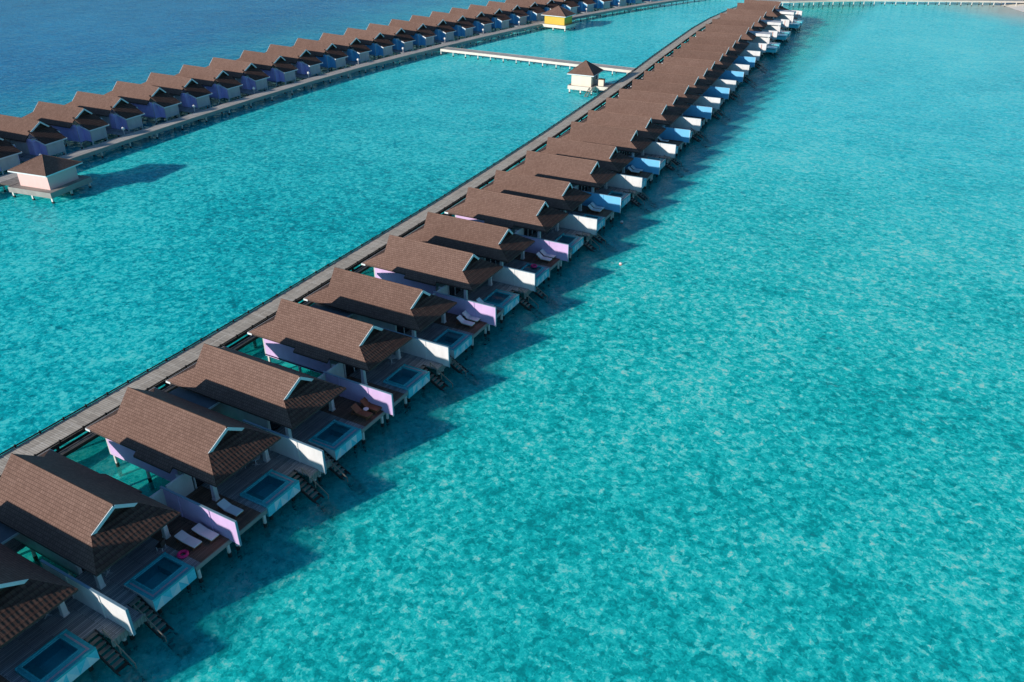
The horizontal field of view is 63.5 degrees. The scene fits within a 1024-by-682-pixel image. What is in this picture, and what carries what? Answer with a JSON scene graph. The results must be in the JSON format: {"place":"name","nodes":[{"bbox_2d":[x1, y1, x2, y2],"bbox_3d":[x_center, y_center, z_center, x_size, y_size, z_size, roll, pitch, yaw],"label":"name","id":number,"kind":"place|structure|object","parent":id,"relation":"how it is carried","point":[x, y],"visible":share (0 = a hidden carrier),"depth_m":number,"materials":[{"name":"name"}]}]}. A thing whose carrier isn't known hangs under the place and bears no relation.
{"place":"outdoors","nodes":[
{"label":"outdoors","id":0,"kind":"place"},
{"bbox_2d":[0,0,1023,681],"bbox_3d":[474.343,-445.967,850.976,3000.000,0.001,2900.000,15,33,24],"label":"water","id":1,"kind":"structure","parent":0,"point":[750,408],"depth_m":85.72,"materials":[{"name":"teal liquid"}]},
{"bbox_2d":[0,138,29,174],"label":"water villa","id":2,"kind":"object","parent":1,"relation":"on","point":[10,158],"visible":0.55,"depth_m":128.96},
{"bbox_2d":[0,114,66,158],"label":"water villa","id":3,"kind":"object","parent":1,"relation":"on","point":[30,138],"visible":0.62,"depth_m":134.63,"materials":[{"name":"paint"}]},
{"bbox_2d":[0,154,91,203],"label":"lagoon hut","id":4,"kind":"object","parent":1,"relation":"on","point":[47,176],"visible":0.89,"depth_m":120.56,"materials":[{"name":"white paint"}]},
{"bbox_2d":[0,537,147,681],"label":"water villa","id":5,"kind":"object","parent":1,"relation":"on","point":[56,646],"visible":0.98,"depth_m":50.61,"materials":[{"name":"brown wood"}]},
{"bbox_2d":[40,559,135,635],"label":"privacy wall","id":6,"kind":"structure","parent":5,"relation":"attached to","point":[103,605],"depth_m":52.03,"materials":[{"name":"white paint"}]},
{"bbox_2d":[22,101,126,148],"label":"water villa","id":7,"kind":"object","parent":1,"relation":"on","point":[76,124],"visible":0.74,"depth_m":141.78,"materials":[{"name":"paint"}]},
{"bbox_2d":[65,91,144,136],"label":"water villa","id":8,"kind":"object","parent":1,"relation":"on","point":[116,113],"visible":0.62,"depth_m":147.78,"materials":[{"name":"paint"}]},
{"bbox_2d":[0,449,234,658],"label":"water villa","id":9,"kind":"object","parent":1,"relation":"on","point":[87,525],"visible":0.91,"depth_m":55.99,"materials":[{"name":"purple paint"}]},
{"bbox_2d":[177,550,188,558],"bbox_3d":[-22.659,14.679,57.010,0.810,0.207,0.810,15,33,24],"label":"swim ring","id":10,"kind":"object","parent":9,"relation":"on","point":[179,556],"visible":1,"depth_m":56.89,"materials":[{"name":"pink plastic"}]},
{"bbox_2d":[174,530,201,550],"bbox_3d":[-22.648,13.959,57.942,1.938,0.547,0.730,16,34,25],"label":"sun lounger","id":11,"kind":"object","parent":9,"relation":"on","point":[186,539],"visible":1,"depth_m":57.86,"materials":[{"name":"white fabric"}]},
{"bbox_2d":[160,486,241,545],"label":"privacy wall","id":12,"kind":"structure","parent":9,"relation":"attached to","point":[209,518],"depth_m":58.83,"materials":[{"name":"purple paint"}]},
{"bbox_2d":[192,523,218,542],"bbox_3d":[-21.669,13.603,58.554,1.938,0.547,0.730,16,34,25],"label":"sun lounger","id":13,"kind":"object","parent":9,"relation":"on","point":[201,530],"visible":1,"depth_m":58.47,"materials":[{"name":"white fabric"}]},
{"bbox_2d":[104,81,197,124],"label":"water villa","id":14,"kind":"object","parent":1,"relation":"on","point":[155,102],"visible":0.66,"depth_m":154.77,"materials":[{"name":"paint"}]},
{"bbox_2d":[142,72,211,113],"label":"water villa","id":15,"kind":"object","parent":1,"relation":"on","point":[188,93],"visible":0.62,"depth_m":160.76,"materials":[{"name":"paint"}]},
{"bbox_2d":[85,387,341,560],"bbox_3d":[-24.505,9.041,64.910,22.164,7.638,8.970,16,34,25],"label":"water villa","id":16,"kind":"object","parent":1,"relation":"on","point":[204,455],"visible":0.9,"depth_m":63.45,"materials":[{"name":"purple paint"}]},
{"bbox_2d":[192,458,212,488],"bbox_3d":[-22.860,9.186,64.500,0.130,2.200,5.100,16,34,25],"label":"sliding door","id":17,"kind":"structure","parent":16,"relation":"in","point":[197,483],"depth_m":63.09,"materials":[{"name":"black glass"}]},
{"bbox_2d":[217,498,243,518],"bbox_3d":[-20.637,12.291,60.676,1.900,0.677,0.730,16,34,25],"label":"sun lounger","id":18,"kind":"object","parent":16,"relation":"on","point":[226,506],"visible":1,"depth_m":60.63,"materials":[{"name":"fabric"}]},
{"bbox_2d":[242,420,326,473],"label":"privacy wall","id":19,"kind":"structure","parent":16,"relation":"attached to","point":[300,451],"depth_m":65.38,"materials":[{"name":"white paint"}]},
{"bbox_2d":[174,64,255,104],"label":"water villa","id":20,"kind":"object","parent":1,"relation":"on","point":[218,84],"visible":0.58,"depth_m":167.13,"materials":[{"name":"paint"}]},
{"bbox_2d":[206,57,269,95],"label":"water villa","id":21,"kind":"object","parent":1,"relation":"on","point":[248,75],"visible":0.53,"depth_m":173.13,"materials":[{"name":"paint"}]},
{"bbox_2d":[237,50,310,86],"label":"water villa","id":22,"kind":"object","parent":1,"relation":"on","point":[276,68],"visible":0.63,"depth_m":179.60,"materials":[{"name":"paint"}]},
{"bbox_2d":[166,343,385,495],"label":"water villa","id":23,"kind":"object","parent":1,"relation":"on","point":[278,398],"visible":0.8,"depth_m":69.56,"materials":[{"name":"purple paint"}]},
{"bbox_2d":[323,371,394,415],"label":"privacy wall","id":24,"kind":"structure","parent":23,"relation":"attached to","point":[356,391],"depth_m":72.17,"materials":[{"name":"purple paint"}]},
{"bbox_2d":[350,403,372,420],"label":"sun lounger","id":25,"kind":"object","parent":23,"relation":"on","point":[357,409],"visible":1,"depth_m":71.11,"materials":[{"name":"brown wood"}]},
{"bbox_2d":[359,397,381,413],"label":"sun lounger","id":26,"kind":"object","parent":23,"relation":"on","point":[364,401],"visible":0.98,"depth_m":71.91,"materials":[{"name":"brown wood"}]},
{"bbox_2d":[265,44,322,79],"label":"water villa","id":27,"kind":"object","parent":1,"relation":"on","point":[303,61],"visible":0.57,"depth_m":185.32,"materials":[{"name":"paint"}]},
{"bbox_2d":[292,38,357,72],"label":"water villa","id":28,"kind":"object","parent":1,"relation":"on","point":[329,54],"visible":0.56,"depth_m":191.72,"materials":[{"name":"brown wood"}]},
{"bbox_2d":[318,33,371,65],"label":"water villa","id":29,"kind":"object","parent":1,"relation":"on","point":[353,49],"visible":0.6,"depth_m":197.38,"materials":[{"name":"brown wood"}]},
{"bbox_2d":[0,0,694,191],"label":"wooden jetty","id":30,"kind":"object","parent":1,"relation":"on","point":[129,138],"visible":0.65,"depth_m":172.99,"materials":[{"name":"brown wood"}]},
{"bbox_2d":[247,298,462,431],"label":"water villa","id":31,"kind":"object","parent":1,"relation":"on","point":[308,337],"visible":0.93,"depth_m":76.98,"materials":[{"name":"purple paint"}]},
{"bbox_2d":[343,364,357,377],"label":"sliding door","id":32,"kind":"structure","parent":31,"relation":"in","point":[348,370],"depth_m":76.68,"materials":[{"name":"black glass"}]},
{"bbox_2d":[377,326,449,367],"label":"privacy wall","id":33,"kind":"structure","parent":31,"relation":"attached to","point":[427,350],"depth_m":78.84,"materials":[{"name":"white paint"}]},
{"bbox_2d":[0,6,736,476],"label":"wooden jetty","id":34,"kind":"object","parent":1,"relation":"on","point":[66,430],"visible":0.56,"depth_m":90.00,"materials":[{"name":"brown wood"}]},
{"bbox_2d":[344,28,405,59],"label":"water villa","id":35,"kind":"object","parent":1,"relation":"on","point":[377,43],"visible":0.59,"depth_m":203.39,"materials":[{"name":"brown paint"}]},
{"bbox_2d":[366,23,415,54],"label":"water villa","id":36,"kind":"object","parent":1,"relation":"on","point":[399,37],"visible":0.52,"depth_m":208.82,"materials":[{"name":"brown paint"}]},
{"bbox_2d":[303,267,488,386],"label":"water villa","id":37,"kind":"object","parent":1,"relation":"on","point":[406,309],"visible":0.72,"depth_m":83.14,"materials":[{"name":"purple paint"}]},
{"bbox_2d":[433,291,496,326],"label":"privacy wall","id":38,"kind":"structure","parent":37,"relation":"attached to","point":[486,313],"depth_m":85.75,"materials":[{"name":"purple paint"}]},
{"bbox_2d":[456,315,474,328],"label":"sun lounger","id":39,"kind":"object","parent":37,"relation":"on","point":[463,321],"visible":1,"depth_m":84.93,"materials":[{"name":"fabric"}]},
{"bbox_2d":[462,310,480,322],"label":"sun lounger","id":40,"kind":"object","parent":37,"relation":"on","point":[467,315],"visible":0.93,"depth_m":85.80,"materials":[{"name":"white fabric"}]},
{"bbox_2d":[388,19,446,48],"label":"water villa","id":41,"kind":"object","parent":1,"relation":"on","point":[421,33],"visible":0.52,"depth_m":214.51,"materials":[{"name":"brown paint"}]},
{"bbox_2d":[409,15,455,44],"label":"water villa","id":42,"kind":"object","parent":1,"relation":"on","point":[441,29],"visible":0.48,"depth_m":219.99,"materials":[{"name":"brown paint"}]},
{"bbox_2d":[361,235,546,341],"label":"water villa","id":43,"kind":"object","parent":1,"relation":"on","point":[428,267],"visible":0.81,"depth_m":90.71,"materials":[{"name":"purple paint"}]},
{"bbox_2d":[448,286,461,295],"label":"sliding door","id":44,"kind":"structure","parent":43,"relation":"in","point":[452,291],"depth_m":90.59,"materials":[{"name":"black glass"}]},
{"bbox_2d":[492,266,535,291],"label":"privacy wall","id":45,"kind":"structure","parent":43,"relation":"attached to","point":[516,277],"depth_m":92.48,"materials":[{"name":"white paint"}]},
{"bbox_2d":[430,11,485,39],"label":"water villa","id":46,"kind":"object","parent":1,"relation":"on","point":[461,25],"visible":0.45,"depth_m":225.54,"materials":[{"name":"brown paint"}]},
{"bbox_2d":[449,7,493,35],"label":"water villa","id":47,"kind":"object","parent":1,"relation":"on","point":[479,20],"visible":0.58,"depth_m":231.13,"materials":[{"name":"brown paint"}]},
{"bbox_2d":[403,212,560,309],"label":"water villa","id":48,"kind":"object","parent":1,"relation":"on","point":[502,246],"visible":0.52,"depth_m":96.66,"materials":[{"name":"purple paint"}]},
{"bbox_2d":[514,233,568,261],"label":"privacy wall","id":49,"kind":"structure","parent":48,"relation":"attached to","point":[559,250],"depth_m":99.32,"materials":[{"name":"purple paint"}]},
{"bbox_2d":[535,252,551,262],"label":"sun lounger","id":50,"kind":"object","parent":48,"relation":"on","point":[541,256],"visible":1,"depth_m":98.58,"materials":[{"name":"fabric"}]},
{"bbox_2d":[540,249,555,259],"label":"sun lounger","id":51,"kind":"object","parent":48,"relation":"on","point":[544,253],"visible":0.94,"depth_m":99.35,"materials":[{"name":"white fabric"}]},
{"bbox_2d":[468,4,518,31],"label":"water villa","id":52,"kind":"object","parent":1,"relation":"on","point":[498,17],"visible":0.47,"depth_m":236.18,"materials":[{"name":"brown paint"}]},
{"bbox_2d":[486,1,528,27],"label":"water villa","id":53,"kind":"object","parent":1,"relation":"on","point":[515,13],"visible":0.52,"depth_m":241.84,"materials":[{"name":"brown paint"}]},
{"bbox_2d":[505,0,544,21],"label":"water villa","id":54,"kind":"object","parent":1,"relation":"on","point":[533,10],"visible":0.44,"depth_m":246.91,"materials":[{"name":"brown paint"}]},
{"bbox_2d":[444,187,607,276],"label":"water villa","id":55,"kind":"object","parent":1,"relation":"on","point":[532,217],"visible":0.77,"depth_m":104.28,"materials":[{"name":"purple paint"}]},
{"bbox_2d":[559,214,597,235],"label":"privacy wall","id":56,"kind":"structure","parent":55,"relation":"attached to","point":[579,223],"depth_m":106.21,"materials":[{"name":"white paint"}]},
{"bbox_2d":[440,47,634,74],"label":"wooden jetty","id":57,"kind":"object","parent":1,"relation":"on","point":[612,68],"visible":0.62,"depth_m":199.55,"materials":[{"name":"brown wood"}]},
{"bbox_2d":[529,0,558,16],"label":"water villa","id":58,"kind":"object","parent":1,"relation":"on","point":[546,5],"visible":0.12,"depth_m":251.99,"materials":[{"name":"blue paint"}]},
{"bbox_2d":[481,170,615,252],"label":"water villa","id":59,"kind":"object","parent":1,"relation":"on","point":[565,196],"visible":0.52,"depth_m":110.09,"materials":[{"name":"brown wood"}]},
{"bbox_2d":[582,191,620,212],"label":"privacy wall","id":60,"kind":"structure","parent":59,"relation":"attached to","point":[610,202],"depth_m":112.92,"materials":[{"name":"blue paint"}]},
{"bbox_2d":[529,6,575,31],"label":"lagoon hut","id":61,"kind":"object","parent":1,"relation":"on","point":[558,17],"visible":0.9,"depth_m":238.95,"materials":[{"name":"yellow paint"}]},
{"bbox_2d":[553,0,587,14],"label":"water villa","id":62,"kind":"object","parent":1,"relation":"on","point":[571,5],"visible":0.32,"depth_m":256.84,"materials":[{"name":"brown paint"}]},
{"bbox_2d":[507,150,651,226],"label":"water villa","id":63,"kind":"object","parent":1,"relation":"on","point":[581,174],"visible":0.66,"depth_m":117.79,"materials":[{"name":"brown wood"}]},
{"bbox_2d":[603,174,642,192],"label":"privacy wall","id":64,"kind":"structure","parent":63,"relation":"attached to","point":[626,181],"depth_m":119.82,"materials":[{"name":"white paint"}]},
{"bbox_2d":[573,0,595,13],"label":"water villa","id":65,"kind":"object","parent":1,"relation":"on","point":[585,4],"visible":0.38,"depth_m":261.85,"materials":[{"name":"blue paint"}]},
{"bbox_2d":[567,60,612,96],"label":"lagoon hut","id":66,"kind":"object","parent":1,"relation":"on","point":[585,74],"visible":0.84,"depth_m":174.16,"materials":[{"name":"beige paint"}]},
{"bbox_2d":[538,137,657,207],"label":"water villa","id":67,"kind":"object","parent":1,"relation":"on","point":[610,158],"visible":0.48,"depth_m":123.48,"materials":[{"name":"blue paint"}]},
{"bbox_2d":[625,156,659,174],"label":"privacy wall","id":68,"kind":"structure","parent":67,"relation":"attached to","point":[649,165],"depth_m":126.43,"materials":[{"name":"paint"}]},
{"bbox_2d":[593,0,618,9],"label":"water villa","id":69,"kind":"object","parent":1,"relation":"on","point":[603,4],"visible":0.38,"depth_m":266.90,"materials":[{"name":"blue paint"}]},
{"bbox_2d":[610,0,625,7],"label":"water villa","id":70,"kind":"object","parent":1,"relation":"on","point":[616,2],"visible":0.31,"depth_m":271.87,"materials":[{"name":"blue paint"}]},
{"bbox_2d":[558,121,683,187],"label":"water villa","id":71,"kind":"object","parent":1,"relation":"on","point":[625,141],"visible":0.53,"depth_m":131.30,"materials":[{"name":"blue paint"}]},
{"bbox_2d":[581,110,688,171],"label":"water villa","id":72,"kind":"object","parent":1,"relation":"on","point":[645,127],"visible":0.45,"depth_m":137.16,"materials":[{"name":"blue paint"}]},
{"bbox_2d":[644,142,675,158],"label":"privacy wall","id":73,"kind":"structure","parent":72,"relation":"attached to","point":[661,149],"depth_m":133.43,"materials":[{"name":"white paint"}]},
{"bbox_2d":[597,97,708,152],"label":"water villa","id":74,"kind":"object","parent":1,"relation":"on","point":[658,113],"visible":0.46,"depth_m":144.51,"materials":[{"name":"brown paint"}]},
{"bbox_2d":[659,126,690,142],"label":"privacy wall","id":75,"kind":"structure","parent":74,"relation":"attached to","point":[677,134],"depth_m":140.60,"materials":[{"name":"paint"}]},
{"bbox_2d":[604,88,712,143],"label":"water villa","id":76,"kind":"object","parent":1,"relation":"on","point":[675,104],"visible":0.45,"depth_m":150.15,"materials":[{"name":"blue paint"}]},
{"bbox_2d":[659,116,700,130],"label":"privacy wall","id":77,"kind":"structure","parent":76,"relation":"attached to","point":[687,122],"depth_m":146.59,"materials":[{"name":"white paint"}]},
{"bbox_2d":[618,79,727,132],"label":"water villa","id":78,"kind":"object","parent":1,"relation":"on","point":[684,93],"visible":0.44,"depth_m":156.86,"materials":[{"name":"blue paint"}]},
{"bbox_2d":[683,105,711,119],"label":"privacy wall","id":79,"kind":"structure","parent":78,"relation":"attached to","point":[699,111],"depth_m":153.29,"materials":[{"name":"paint"}]},
{"bbox_2d":[689,96,720,108],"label":"privacy wall","id":80,"kind":"structure","parent":78,"relation":"attached to","point":[712,102],"depth_m":159.08,"materials":[{"name":"white paint"}]},
{"bbox_2d":[630,71,730,121],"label":"water villa","id":81,"kind":"object","parent":1,"relation":"on","point":[696,85],"visible":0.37,"depth_m":162.94,"materials":[{"name":"blue paint"}]},
{"bbox_2d":[700,86,729,98],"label":"privacy wall","id":82,"kind":"structure","parent":81,"relation":"attached to","point":[719,92],"depth_m":166.06,"materials":[{"name":"paint"}]},
{"bbox_2d":[642,63,742,111],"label":"water villa","id":83,"kind":"object","parent":1,"relation":"on","point":[705,77],"visible":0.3,"depth_m":169.47,"materials":[{"name":"blue paint"}]},
{"bbox_2d":[652,56,745,102],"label":"water villa","id":84,"kind":"object","parent":1,"relation":"on","point":[716,71],"visible":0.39,"depth_m":175.08,"materials":[{"name":"blue paint"}]},
{"bbox_2d":[709,79,735,90],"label":"privacy wall","id":85,"kind":"structure","parent":84,"relation":"attached to","point":[731,84],"depth_m":171.46,"materials":[{"name":"white paint"}]},
{"bbox_2d":[662,49,755,93],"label":"water villa","id":86,"kind":"object","parent":1,"relation":"on","point":[721,62],"visible":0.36,"depth_m":182.20,"materials":[{"name":"blue paint"}]},
{"bbox_2d":[719,70,743,82],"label":"privacy wall","id":87,"kind":"structure","parent":86,"relation":"attached to","point":[732,75],"depth_m":178.53,"materials":[{"name":"paint"}]},
{"bbox_2d":[670,43,757,85],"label":"water villa","id":88,"kind":"object","parent":1,"relation":"on","point":[728,55],"visible":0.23,"depth_m":188.06,"materials":[{"name":"blue paint"}]},
{"bbox_2d":[724,63,749,74],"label":"privacy wall","id":89,"kind":"structure","parent":88,"relation":"attached to","point":[744,68],"depth_m":184.31,"materials":[{"name":"white paint"}]},
{"bbox_2d":[679,36,765,75],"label":"water villa","id":90,"kind":"object","parent":1,"relation":"on","point":[735,49],"visible":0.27,"depth_m":195.19,"materials":[{"name":"blue paint"}]},
{"bbox_2d":[733,56,755,66],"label":"privacy wall","id":91,"kind":"structure","parent":90,"relation":"attached to","point":[747,60],"depth_m":191.45,"materials":[{"name":"paint"}]},
{"bbox_2d":[739,50,760,60],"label":"privacy wall","id":92,"kind":"structure","parent":90,"relation":"attached to","point":[751,53],"depth_m":197.23,"materials":[{"name":"white paint"}]},
{"bbox_2d":[687,31,767,70],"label":"water villa","id":93,"kind":"object","parent":1,"relation":"on","point":[740,42],"visible":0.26,"depth_m":201.04,"materials":[{"name":"brown wood"}]},
{"bbox_2d":[695,24,776,60],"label":"water villa","id":94,"kind":"object","parent":1,"relation":"on","point":[745,33],"visible":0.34,"depth_m":210.05,"materials":[{"name":"brown wood"}]},
{"bbox_2d":[744,42,766,52],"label":"privacy wall","id":95,"kind":"structure","parent":94,"relation":"attached to","point":[753,46],"depth_m":205.61,"materials":[{"name":"white paint"}]},
{"bbox_2d":[702,19,778,55],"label":"water villa","id":96,"kind":"object","parent":1,"relation":"on","point":[750,24],"visible":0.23,"depth_m":216.96,"materials":[{"name":"white paint"}]},
{"bbox_2d":[711,13,786,44],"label":"water villa","id":97,"kind":"object","parent":1,"relation":"on","point":[758,22],"visible":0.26,"depth_m":224.84,"materials":[{"name":"white paint"}]},
{"bbox_2d":[761,30,777,39],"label":"privacy wall","id":98,"kind":"structure","parent":97,"relation":"attached to","point":[774,35],"depth_m":220.26,"materials":[{"name":"white paint"}]},
{"bbox_2d":[718,8,788,42],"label":"water villa","id":99,"kind":"object","parent":1,"relation":"on","point":[762,14],"visible":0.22,"depth_m":231.96,"materials":[{"name":"white paint"}]},
{"bbox_2d":[748,31,779,58],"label":"deck pavilion","id":100,"kind":"structure","parent":1,"relation":"on","point":[764,37],"depth_m":212.12,"materials":[{"name":"white paint"}]},
{"bbox_2d":[736,3,799,32],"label":"water villa","id":101,"kind":"object","parent":1,"relation":"on","point":[771,11],"visible":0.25,"depth_m":240.92,"materials":[{"name":"white paint"}]},
{"bbox_2d":[744,0,800,31],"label":"water villa","id":102,"kind":"object","parent":1,"relation":"on","point":[777,4],"visible":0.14,"depth_m":246.89,"materials":[{"name":"brown paint"}]},
{"bbox_2d":[760,20,790,45],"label":"deck pavilion","id":103,"kind":"structure","parent":1,"relation":"on","point":[773,25],"depth_m":226.47,"materials":[{"name":"white paint"}]},
{"bbox_2d":[774,9,803,33],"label":"deck pavilion","id":104,"kind":"structure","parent":1,"relation":"on","point":[789,15],"depth_m":242.18,"materials":[{"name":"white paint"}]},
{"bbox_2d":[764,0,1023,9],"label":"wooden jetty","id":105,"kind":"object","parent":1,"relation":"on","point":[903,1],"visible":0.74,"depth_m":279.55,"materials":[{"name":"brown wood"}]},
{"bbox_2d":[772,18,789,27],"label":"privacy wall","id":106,"kind":"structure","parent":0,"point":[785,24],"depth_m":235.73,"materials":[{"name":"white paint"}]},
{"bbox_2d":[999,2,1023,11],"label":"beach","id":107,"kind":"structure","parent":0,"point":[1019,6],"depth_m":278.56,"materials":[{"name":"white sand"}]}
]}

